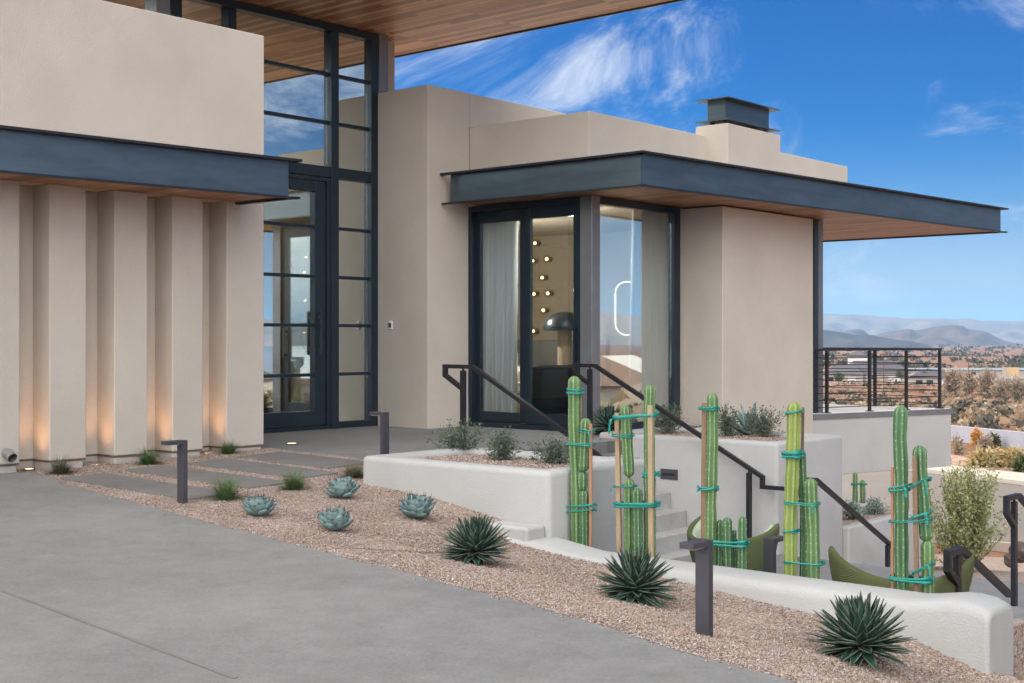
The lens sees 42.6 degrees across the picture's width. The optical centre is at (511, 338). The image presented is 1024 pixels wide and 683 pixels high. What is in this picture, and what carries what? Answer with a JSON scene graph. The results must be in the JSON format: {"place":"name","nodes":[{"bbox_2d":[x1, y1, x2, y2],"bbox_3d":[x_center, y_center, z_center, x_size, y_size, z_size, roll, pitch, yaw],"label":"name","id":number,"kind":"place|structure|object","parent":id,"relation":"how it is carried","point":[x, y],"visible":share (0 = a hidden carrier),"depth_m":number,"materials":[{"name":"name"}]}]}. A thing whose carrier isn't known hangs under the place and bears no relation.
{"place":"outdoors","nodes":[
{"label":"outdoors","id":0,"kind":"place"},
{"bbox_2d":[0,471,795,682],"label":"driveway","id":1,"kind":"structure","parent":0,"point":[245,607],"depth_m":6.69,"materials":[{"name":"concrete"}]},
{"bbox_2d":[0,589,236,677],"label":"driveway joint","id":2,"kind":"object","parent":1,"relation":"on","point":[134,639],"visible":1,"depth_m":6.31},
{"bbox_2d":[261,425,701,458],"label":"patio","id":3,"kind":"structure","parent":0,"point":[359,442],"depth_m":16.24,"materials":[{"name":"concrete"}]},
{"bbox_2d":[369,411,388,454],"bbox_3d":[-1.318,1.050,13.050,0.197,0.640,0.086,0,0,41],"label":"path light","id":4,"kind":"object","parent":3,"relation":"on","point":[384,432],"visible":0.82,"depth_m":12.98,"materials":[{"name":"grey metal"}]},
{"bbox_2d":[442,364,602,455],"bbox_3d":[0.316,1.371,13.926,2.865,2.158,0.060,0,0,41],"label":"handrail","id":5,"kind":"object","parent":3,"relation":"on","point":[461,386],"visible":0.52,"depth_m":14.48,"materials":[{"name":"brown metal"}]},
{"bbox_2d":[420,453,592,468],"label":"gravel","id":6,"kind":"structure","parent":0,"point":[473,458],"depth_m":11.90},
{"bbox_2d":[17,447,1023,682],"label":"gravel bed","id":7,"kind":"object","parent":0,"point":[1012,678],"visible":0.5,"depth_m":9.41,"materials":[{"name":"gravel"}]},
{"bbox_2d":[44,454,78,474],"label":"grass tuft","id":8,"kind":"object","parent":7,"relation":"on","point":[60,467],"visible":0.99,"depth_m":12.56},
{"bbox_2d":[61,473,232,500],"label":"stepping slab","id":9,"kind":"structure","parent":7,"relation":"on","point":[154,487],"depth_m":11.69,"materials":[{"name":"concrete"}]},
{"bbox_2d":[129,446,168,465],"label":"grass tuft","id":10,"kind":"object","parent":7,"relation":"on","point":[146,459],"visible":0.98,"depth_m":13.32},
{"bbox_2d":[161,440,187,504],"bbox_3d":[-2.735,1.147,10.642,0.086,0.640,0.197,0,0,41],"label":"path light","id":11,"kind":"object","parent":7,"relation":"on","point":[182,471],"visible":0.82,"depth_m":10.67,"materials":[{"name":"grey metal"}]},
{"bbox_2d":[125,465,284,488],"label":"stepping slab","id":12,"kind":"structure","parent":7,"relation":"on","point":[196,475],"depth_m":12.26,"materials":[{"name":"concrete"}]},
{"bbox_2d":[198,469,251,502],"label":"grass tuft","id":13,"kind":"object","parent":7,"relation":"on","point":[225,492],"visible":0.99,"depth_m":10.89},
{"bbox_2d":[214,440,245,454],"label":"grass tuft","id":14,"kind":"object","parent":7,"relation":"on","point":[228,449],"visible":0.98,"depth_m":14.29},
{"bbox_2d":[241,492,276,515],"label":"blue agave","id":15,"kind":"object","parent":7,"relation":"on","point":[262,505],"visible":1,"depth_m":9.98,"materials":[{"name":"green plant"}]},
{"bbox_2d":[188,459,337,477],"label":"stepping slab","id":16,"kind":"structure","parent":7,"relation":"on","point":[253,467],"depth_m":12.89,"materials":[{"name":"concrete"}]},
{"bbox_2d":[274,468,316,491],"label":"grass tuft","id":17,"kind":"object","parent":7,"relation":"on","point":[292,483],"visible":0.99,"depth_m":11.50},
{"bbox_2d":[237,452,362,468],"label":"stepping slab","id":18,"kind":"structure","parent":7,"relation":"on","point":[306,460],"depth_m":13.64,"materials":[{"name":"concrete"}]},
{"bbox_2d":[316,505,354,530],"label":"blue agave","id":19,"kind":"object","parent":7,"relation":"on","point":[336,519],"visible":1,"depth_m":9.54,"materials":[{"name":"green plant"}]},
{"bbox_2d":[324,473,360,497],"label":"blue agave","id":20,"kind":"object","parent":7,"relation":"on","point":[342,487],"visible":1,"depth_m":11.01,"materials":[{"name":"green plant"}]},
{"bbox_2d":[334,457,362,478],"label":"grass tuft","id":21,"kind":"object","parent":7,"relation":"on","point":[357,472],"visible":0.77,"depth_m":12.34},
{"bbox_2d":[398,492,436,518],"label":"blue agave","id":22,"kind":"object","parent":7,"relation":"on","point":[416,506],"visible":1,"depth_m":10.44,"materials":[{"name":"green plant"}]},
{"bbox_2d":[440,513,510,565],"bbox_3d":[-0.276,1.456,9.451,0.573,0.388,0.561,-3,1,-22],"label":"spiky agave","id":23,"kind":"object","parent":7,"relation":"on","point":[476,541],"visible":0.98,"depth_m":9.37,"materials":[{"name":"green plant"}]},
{"bbox_2d":[363,447,643,552],"bbox_3d":[-0.072,1.808,11.773,2.200,1.483,1.430,0,0,41],"label":"planter","id":24,"kind":"object","parent":7,"relation":"on","point":[537,496],"visible":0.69,"depth_m":11.06,"materials":[{"name":"paint"}]},
{"bbox_2d":[423,417,485,449],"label":"shrub","id":25,"kind":"object","parent":24,"relation":"in","point":[454,441],"visible":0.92,"depth_m":12.74,"materials":[{"name":"green plant"}]},
{"bbox_2d":[477,425,533,462],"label":"shrub","id":26,"kind":"object","parent":24,"relation":"in","point":[500,451],"visible":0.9,"depth_m":12.01,"materials":[{"name":"green plant"}]},
{"bbox_2d":[522,432,569,464],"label":"shrub","id":27,"kind":"object","parent":24,"relation":"in","point":[553,455],"visible":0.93,"depth_m":11.67,"materials":[{"name":"green plant"}]},
{"bbox_2d":[592,544,677,608],"bbox_3d":[0.811,1.552,8.565,0.566,0.400,0.561,3,6,31],"label":"spiky agave","id":28,"kind":"object","parent":7,"relation":"on","point":[638,574],"visible":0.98,"depth_m":8.49,"materials":[{"name":"green plant"}]},
{"bbox_2d":[680,538,712,636],"bbox_3d":[0.982,1.399,6.992,0.086,0.640,0.197,0,0,41],"label":"path light","id":29,"kind":"object","parent":7,"relation":"on","point":[702,548],"visible":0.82,"depth_m":7.03,"materials":[{"name":"brown metal"}]},
{"bbox_2d":[490,520,1012,674],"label":"garden wall","id":30,"kind":"structure","parent":7,"relation":"on","point":[973,630],"depth_m":8.44,"materials":[{"name":"paint"}]},
{"bbox_2d":[803,591,916,670],"bbox_3d":[2.014,1.697,7.635,0.629,0.442,0.612,-5,-4,-21],"label":"spiky agave","id":31,"kind":"object","parent":7,"relation":"on","point":[862,633],"visible":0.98,"depth_m":7.53,"materials":[{"name":"green plant"}]},
{"bbox_2d":[517,340,609,412],"bbox_3d":[0.206,0.634,21.979,2.200,1.208,1.900,0,0,41],"label":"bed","id":32,"kind":"object","parent":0,"point":[544,352],"visible":0.11,"depth_m":22.33,"materials":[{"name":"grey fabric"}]},
{"bbox_2d":[395,0,1023,320],"label":"sky","id":33,"kind":"structure","parent":0,"point":[924,97],"materials":[{"name":"blue"}]},
{"bbox_2d":[655,431,785,440],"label":"gravel","id":34,"kind":"structure","parent":0,"point":[741,436],"depth_m":16.46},
{"bbox_2d":[671,554,1023,619],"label":"terrace","id":35,"kind":"structure","parent":0,"point":[983,586],"depth_m":13.46,"materials":[{"name":"concrete"}]},
{"bbox_2d":[572,363,784,537],"bbox_3d":[1.930,1.384,15.637,3.042,2.132,0.060,0,0,41],"label":"handrail","id":36,"kind":"object","parent":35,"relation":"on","point":[588,381],"visible":0.86,"depth_m":15.56,"materials":[{"name":"brown metal"}]},
{"bbox_2d":[687,516,779,571],"bbox_3d":[2.058,2.075,12.281,0.758,0.760,0.911,0,0,-44],"label":"lounge chair","id":37,"kind":"object","parent":35,"relation":"on","point":[755,555],"visible":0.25,"depth_m":11.93,"materials":[{"name":"fabric"}]},
{"bbox_2d":[828,546,974,592],"bbox_3d":[2.940,2.014,9.967,1.067,0.883,0.910,0,0,9],"label":"lounge chair","id":38,"kind":"object","parent":35,"relation":"on","point":[842,569],"visible":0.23,"depth_m":9.67,"materials":[{"name":"fabric"}]},
{"bbox_2d":[943,546,1012,597],"bbox_3d":[3.535,1.989,9.927,0.050,0.922,1.252,0,0,41],"label":"handrail","id":39,"kind":"object","parent":35,"relation":"on","point":[953,575],"visible":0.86,"depth_m":9.59,"materials":[{"name":"brown metal"}]},
{"bbox_2d":[1003,493,1023,606],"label":"handrail","id":40,"kind":"object","parent":35,"relation":"on","point":[1011,517],"visible":0.98,"depth_m":12.01,"materials":[{"name":"brown metal"}]},
{"bbox_2d":[1013,619,1023,679],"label":"cactus bed","id":41,"kind":"object","parent":35,"relation":"on","point":[1018,649],"depth_m":8.77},
{"bbox_2d":[568,376,590,545],"bbox_3d":[0.550,1.139,10.661,0.220,1.665,0.113,0,0,38],"label":"columnar cactus","id":42,"kind":"object","parent":41,"relation":"on","point":[579,468],"visible":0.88,"depth_m":10.63,"materials":[{"name":"plant"}]},
{"bbox_2d":[589,424,592,546],"bbox_3d":[0.633,1.313,10.560,0.030,1.254,0.014,0,0,41],"label":"wooden stake","id":43,"kind":"object","parent":41,"relation":"on","point":[590,482],"visible":0.58,"depth_m":10.55,"materials":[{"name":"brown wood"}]},
{"bbox_2d":[614,413,621,552],"bbox_3d":[0.845,1.266,10.405,0.069,1.349,0.022,0,0,41],"label":"wooden stake","id":44,"kind":"object","parent":41,"relation":"on","point":[618,490],"visible":0.58,"depth_m":10.40,"materials":[{"name":"brown wood"}]},
{"bbox_2d":[613,500,660,507],"bbox_3d":[0.975,1.296,10.253,0.384,0.077,0.212,0,0,40],"label":"plant tie","id":45,"kind":"object","parent":44,"relation":"attached to","point":[622,504],"visible":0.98,"depth_m":10.15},
{"bbox_2d":[620,405,643,554],"bbox_3d":[0.944,1.249,10.289,0.103,1.445,0.253,0,0,-32],"label":"columnar cactus","id":46,"kind":"object","parent":41,"relation":"on","point":[633,527],"visible":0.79,"depth_m":10.30,"materials":[{"name":"plant"}]},
{"bbox_2d":[643,385,655,556],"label":"columnar cactus","id":47,"kind":"object","parent":41,"relation":"on","point":[649,394],"visible":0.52,"depth_m":10.25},
{"bbox_2d":[608,411,658,433],"bbox_3d":[0.963,0.656,10.276,0.400,0.190,0.165,0,0,38],"label":"plant tie","id":48,"kind":"object","parent":47,"relation":"attached to","point":[620,417],"visible":0.99,"depth_m":10.23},
{"bbox_2d":[647,405,653,556],"bbox_3d":[1.071,1.228,10.131,0.053,1.425,0.022,0,0,41],"label":"wooden stake","id":49,"kind":"object","parent":41,"relation":"on","point":[650,482],"visible":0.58,"depth_m":10.12,"materials":[{"name":"brown wood"}]},
{"bbox_2d":[701,403,706,538],"bbox_3d":[1.450,1.214,9.924,0.056,1.453,0.022,0,0,41],"label":"wooden stake","id":50,"kind":"object","parent":41,"relation":"on","point":[703,454],"visible":0.58,"depth_m":9.91,"materials":[{"name":"brown wood"}]},
{"bbox_2d":[704,393,718,564],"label":"columnar cactus","id":51,"kind":"object","parent":41,"relation":"on","point":[711,469],"visible":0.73,"depth_m":9.87,"materials":[{"name":"plant"}]},
{"bbox_2d":[716,516,746,568],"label":"columnar cactus","id":52,"kind":"object","parent":41,"relation":"on","point":[726,556],"visible":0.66,"depth_m":9.79,"materials":[{"name":"plant"}]},
{"bbox_2d":[711,539,749,547],"bbox_3d":[1.621,1.518,9.803,0.324,0.068,0.152,0,0,40],"label":"plant tie","id":53,"kind":"object","parent":52,"relation":"attached to","point":[744,542],"visible":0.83,"depth_m":9.71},
{"bbox_2d":[763,535,782,572],"bbox_3d":[1.988,1.821,9.931,0.086,0.640,0.197,0,0,41],"label":"path light","id":54,"kind":"object","parent":41,"relation":"on","point":[769,553],"visible":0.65,"depth_m":9.86,"materials":[{"name":"grey metal"}]},
{"bbox_2d":[782,402,820,578],"bbox_3d":[2.098,1.214,9.465,0.284,1.516,0.174,0,0,28],"label":"columnar cactus","id":55,"kind":"object","parent":41,"relation":"on","point":[800,484],"visible":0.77,"depth_m":9.43,"materials":[{"name":"plant"}]},
{"bbox_2d":[781,449,804,458],"bbox_3d":[2.026,0.832,9.468,0.141,0.074,0.152,0,0,42],"label":"plant tie","id":56,"kind":"object","parent":55,"relation":"attached to","point":[800,453],"visible":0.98,"depth_m":9.41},
{"bbox_2d":[891,467,893,588],"bbox_3d":[2.606,1.410,8.995,0.022,1.060,0.011,0,0,41],"label":"wooden stake","id":57,"kind":"object","parent":41,"relation":"on","point":[892,527],"visible":0.58,"depth_m":8.99,"materials":[{"name":"brown wood"}]},
{"bbox_2d":[892,406,934,592],"bbox_3d":[2.726,1.215,8.907,0.290,1.511,0.104,0,0,33],"label":"columnar cactus","id":58,"kind":"object","parent":41,"relation":"on","point":[901,502],"visible":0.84,"depth_m":8.91,"materials":[{"name":"plant"}]},
{"bbox_2d":[888,573,934,584],"bbox_3d":[2.709,1.622,8.907,0.300,0.063,0.172,0,0,40],"label":"plant tie","id":59,"kind":"object","parent":58,"relation":"attached to","point":[920,580],"visible":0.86,"depth_m":8.82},
{"bbox_2d":[912,456,918,591],"bbox_3d":[2.717,1.365,8.834,0.051,1.151,0.017,0,0,41],"label":"wooden stake","id":60,"kind":"object","parent":41,"relation":"on","point":[915,512],"visible":0.58,"depth_m":8.83,"materials":[{"name":"brown wood"}]},
{"bbox_2d":[823,330,933,347],"bbox_3d":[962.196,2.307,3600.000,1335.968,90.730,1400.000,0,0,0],"label":"hill","id":61,"kind":"structure","parent":0,"point":[832,339],"depth_m":3323.20,"materials":[{"name":"stone"}]},
{"bbox_2d":[823,313,1023,343],"bbox_3d":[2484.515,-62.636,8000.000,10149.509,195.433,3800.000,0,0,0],"label":"mesa mountain","id":62,"kind":"structure","parent":0,"point":[1011,331],"depth_m":7499.88,"materials":[{"name":"stone"}]},
{"bbox_2d":[823,345,1023,556],"bbox_3d":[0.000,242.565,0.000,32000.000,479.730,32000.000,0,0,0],"label":"ground","id":63,"kind":"structure","parent":0,"point":[963,363],"depth_m":289.75,"materials":[{"name":"soil"}]},
{"bbox_2d":[0,0,1008,473],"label":"house","id":64,"kind":"structure","parent":63,"relation":"on","point":[246,224],"depth_m":17.73,"materials":[{"name":"paint"}]},
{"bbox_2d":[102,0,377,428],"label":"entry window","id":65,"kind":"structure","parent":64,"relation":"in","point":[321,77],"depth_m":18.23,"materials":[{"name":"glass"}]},
{"bbox_2d":[263,178,324,428],"bbox_3d":[-3.195,-0.480,17.374,0.200,3.340,1.901,0,0,41],"label":"entry door","id":66,"kind":"structure","parent":64,"relation":"in","point":[294,230],"depth_m":17.74,"materials":[{"name":"paint"}]},
{"bbox_2d":[483,221,517,412],"bbox_3d":[-0.188,-0.320,18.900,0.694,3.100,0.248,0,0,42],"label":"curtain","id":67,"kind":"object","parent":64,"relation":"hanging from","point":[500,269],"visible":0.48,"depth_m":18.82,"materials":[{"name":"fabric"}]},
{"bbox_2d":[476,209,525,422],"bbox_3d":[-0.126,-0.312,18.545,0.968,2.984,0.060,0,0,41],"label":"sliding door","id":68,"kind":"structure","parent":64,"relation":"in","point":[482,218],"depth_m":18.58,"materials":[{"name":"paint"}]},
{"bbox_2d":[533,365,572,414],"bbox_3d":[0.624,0.804,18.700,0.912,0.868,0.819,0,0,0],"label":"tub chair","id":69,"kind":"object","parent":64,"relation":"on","point":[550,387],"visible":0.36,"depth_m":18.34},
{"bbox_2d":[526,203,579,425],"bbox_3d":[0.551,-0.312,17.825,0.966,2.984,0.120,0,0,41],"label":"sliding door","id":70,"kind":"structure","parent":64,"relation":"in","point":[566,210],"depth_m":17.93,"materials":[{"name":"paint"}]},
{"bbox_2d":[543,312,572,364],"bbox_3d":[0.823,0.408,20.600,0.680,1.660,0.680,0,0,0],"label":"dome lamp","id":71,"kind":"object","parent":64,"relation":"on","point":[561,323],"visible":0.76,"depth_m":20.49,"materials":[{"name":"metal"}]},
{"bbox_2d":[600,197,679,428],"bbox_3d":[1.752,-0.317,18.273,0.110,3.134,1.965,0,0,41],"label":"corner window","id":72,"kind":"structure","parent":64,"relation":"in","point":[673,213],"depth_m":18.89,"materials":[{"name":"paint"}]},
{"bbox_2d":[628,209,667,421],"bbox_3d":[1.979,-0.320,18.926,0.248,3.100,0.741,0,0,42],"label":"curtain","id":73,"kind":"object","parent":64,"relation":"hanging from","point":[648,352],"visible":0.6,"depth_m":18.82,"materials":[{"name":"fabric"}]},
{"bbox_2d":[526,440,689,558],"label":"stairs","id":74,"kind":"structure","parent":63,"relation":"on","point":[671,529],"depth_m":15.32,"materials":[{"name":"concrete"}]},
{"bbox_2d":[823,365,867,382],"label":"valley house","id":75,"kind":"structure","parent":63,"relation":"on","point":[853,374],"depth_m":346.55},
{"bbox_2d":[849,361,912,381],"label":"valley house","id":76,"kind":"structure","parent":63,"relation":"on","point":[887,366],"depth_m":395.88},
{"bbox_2d":[823,378,1023,431],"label":"desert scrub","id":77,"kind":"object","parent":63,"relation":"on","point":[998,408],"visible":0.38,"depth_m":122.91,"materials":[{"name":"brown plant"}]},
{"bbox_2d":[823,343,1023,367],"bbox_3d":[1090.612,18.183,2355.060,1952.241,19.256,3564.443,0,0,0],"label":"valley woods","id":78,"kind":"object","parent":63,"relation":"on","point":[1014,362],"visible":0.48,"depth_m":1007.90,"materials":[{"name":"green plant"}]},
{"bbox_2d":[903,371,960,384],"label":"valley house","id":79,"kind":"structure","parent":63,"relation":"on","point":[927,379],"depth_m":326.25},
{"bbox_2d":[937,365,967,394],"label":"bare bush","id":80,"kind":"object","parent":63,"relation":"on","point":[951,381],"visible":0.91,"depth_m":209.47,"materials":[{"name":"beige plant"}]},
{"bbox_2d":[908,368,1023,380],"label":"valley house","id":81,"kind":"structure","parent":63,"relation":"on","point":[975,371],"depth_m":415.25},
{"bbox_2d":[959,366,979,393],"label":"bare bush","id":82,"kind":"object","parent":63,"relation":"on","point":[969,388],"visible":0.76,"depth_m":229.54,"materials":[{"name":"beige plant"}]},
{"bbox_2d":[930,533,1010,552],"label":"kerb","id":83,"kind":"structure","parent":63,"relation":"on","point":[1003,547],"depth_m":25.54,"materials":[{"name":"concrete"}]},
{"bbox_2d":[969,425,983,445],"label":"bush","id":84,"kind":"object","parent":63,"relation":"on","point":[975,434],"visible":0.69,"depth_m":57.88,"materials":[{"name":"orange plant"}]},
{"bbox_2d":[968,365,999,395],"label":"bare bush","id":85,"kind":"object","parent":63,"relation":"on","point":[987,377],"visible":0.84,"depth_m":214.61,"materials":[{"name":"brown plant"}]},
{"bbox_2d":[975,433,995,451],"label":"bush","id":86,"kind":"object","parent":63,"relation":"on","point":[984,441],"visible":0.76,"depth_m":53.90,"materials":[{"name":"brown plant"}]},
{"bbox_2d":[951,425,1023,448],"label":"roadside wall","id":87,"kind":"structure","parent":63,"relation":"on","point":[1014,438],"depth_m":57.52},
{"bbox_2d":[986,372,1012,398],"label":"bare bush","id":88,"kind":"object","parent":63,"relation":"on","point":[1003,388],"visible":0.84,"depth_m":189.60,"materials":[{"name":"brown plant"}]},
{"bbox_2d":[1008,371,1023,397],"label":"bare bush","id":89,"kind":"object","parent":63,"relation":"on","point":[1018,389],"visible":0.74,"depth_m":199.41,"materials":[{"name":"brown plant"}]},
{"bbox_2d":[842,471,1023,541],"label":"street","id":90,"kind":"structure","parent":0,"point":[878,483],"depth_m":36.33,"materials":[{"name":"concrete"}]},
{"bbox_2d":[843,325,1023,345],"bbox_3d":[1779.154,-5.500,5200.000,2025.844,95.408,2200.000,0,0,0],"label":"hill","id":91,"kind":"structure","parent":0,"point":[953,335],"depth_m":4748.69,"materials":[{"name":"stone"}]},
{"bbox_2d":[908,465,1023,484],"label":"pavement","id":92,"kind":"structure","parent":0,"point":[1009,477],"depth_m":40.60,"materials":[{"name":"concrete"}]},
{"bbox_2d":[934,554,1023,582],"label":"yard","id":93,"kind":"structure","parent":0,"point":[997,567],"depth_m":18.86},
{"bbox_2d":[599,426,841,559],"bbox_3d":[2.572,2.415,16.328,2.550,2.470,1.625,0,0,41],"label":"planter","id":94,"kind":"object","parent":93,"relation":"on","point":[681,455],"visible":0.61,"depth_m":15.59,"materials":[{"name":"paint"}]},
{"bbox_2d":[593,403,620,433],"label":"spiky agave","id":95,"kind":"object","parent":94,"relation":"in","point":[602,419],"visible":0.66,"depth_m":16.97,"materials":[{"name":"green plant"}]},
{"bbox_2d":[660,468,677,479],"bbox_3d":[1.890,1.637,15.828,0.250,0.124,0.021,0,0,41],"label":"step light","id":96,"kind":"object","parent":94,"relation":"attached to","point":[671,474],"visible":1,"depth_m":15.82,"materials":[{"name":"grey metal"}]},
{"bbox_2d":[655,401,700,433],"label":"shrub","id":97,"kind":"object","parent":94,"relation":"in","point":[666,421],"visible":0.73,"depth_m":17.00,"materials":[{"name":"green plant"}]},
{"bbox_2d":[718,402,741,436],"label":"shrub","id":98,"kind":"object","parent":94,"relation":"in","point":[726,418],"visible":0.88,"depth_m":16.58,"materials":[{"name":"green plant"}]},
{"bbox_2d":[722,402,768,435],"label":"tall agave","id":99,"kind":"object","parent":94,"relation":"in","point":[740,417],"visible":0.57,"depth_m":16.77,"materials":[{"name":"blue plant"}]},
{"bbox_2d":[734,405,785,437],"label":"shrub","id":100,"kind":"object","parent":94,"relation":"in","point":[765,427],"visible":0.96,"depth_m":16.43,"materials":[{"name":"green plant"}]},
{"bbox_2d":[807,477,890,566],"bbox_3d":[4.018,2.489,15.410,0.050,1.922,2.612,0,0,41],"label":"handrail","id":101,"kind":"object","parent":93,"relation":"on","point":[851,510],"visible":0.35,"depth_m":15.47,"materials":[{"name":"brown metal"}]},
{"bbox_2d":[842,502,922,569],"bbox_3d":[4.013,3.080,17.667,2.250,1.540,2.275,0,0,41],"label":"planter","id":102,"kind":"object","parent":93,"relation":"on","point":[862,543],"visible":0.21,"depth_m":16.60,"materials":[{"name":"paint"}]},
{"bbox_2d":[842,492,873,519],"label":"cushion plant","id":103,"kind":"object","parent":102,"relation":"on","point":[855,506],"visible":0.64,"depth_m":17.21,"materials":[{"name":"green plant"}]},
{"bbox_2d":[852,473,865,502],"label":"columnar cactus","id":104,"kind":"object","parent":102,"relation":"in","point":[862,490],"visible":0.93,"depth_m":19.16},
{"bbox_2d":[863,495,889,514],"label":"cushion plant","id":105,"kind":"object","parent":102,"relation":"on","point":[875,509],"visible":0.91,"depth_m":17.73,"materials":[{"name":"green plant"}]},
{"bbox_2d":[930,454,1021,567],"bbox_3d":[6.163,2.381,17.995,1.320,1.634,1.521,0,0,0],"label":"olive bush","id":106,"kind":"object","parent":93,"relation":"on","point":[968,508],"visible":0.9,"depth_m":17.82,"materials":[{"name":"green plant"}]},
{"bbox_2d":[1008,541,1023,562],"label":"boulder","id":107,"kind":"object","parent":93,"relation":"on","point":[1020,551],"visible":0.6,"depth_m":15.43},
{"bbox_2d":[951,454,1023,472],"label":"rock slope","id":108,"kind":"structure","parent":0,"point":[955,459],"depth_m":45.34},
{"bbox_2d":[962,446,993,466],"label":"bush","id":109,"kind":"object","parent":108,"relation":"on","point":[978,455],"visible":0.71,"depth_m":43.88,"materials":[{"name":"yellow plant"}]},
{"bbox_2d":[980,445,1004,466],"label":"bush","id":110,"kind":"object","parent":108,"relation":"on","point":[994,451],"visible":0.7,"depth_m":43.88,"materials":[{"name":"yellow plant"}]},
{"bbox_2d":[995,442,1023,467],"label":"bush","id":111,"kind":"object","parent":108,"relation":"on","point":[1009,455],"visible":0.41,"depth_m":43.56,"materials":[{"name":"yellow plant"}]},
{"bbox_2d":[1010,450,1023,471],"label":"bush","id":112,"kind":"object","parent":108,"relation":"on","point":[1018,464],"visible":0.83,"depth_m":41.79,"materials":[{"name":"green plant"}]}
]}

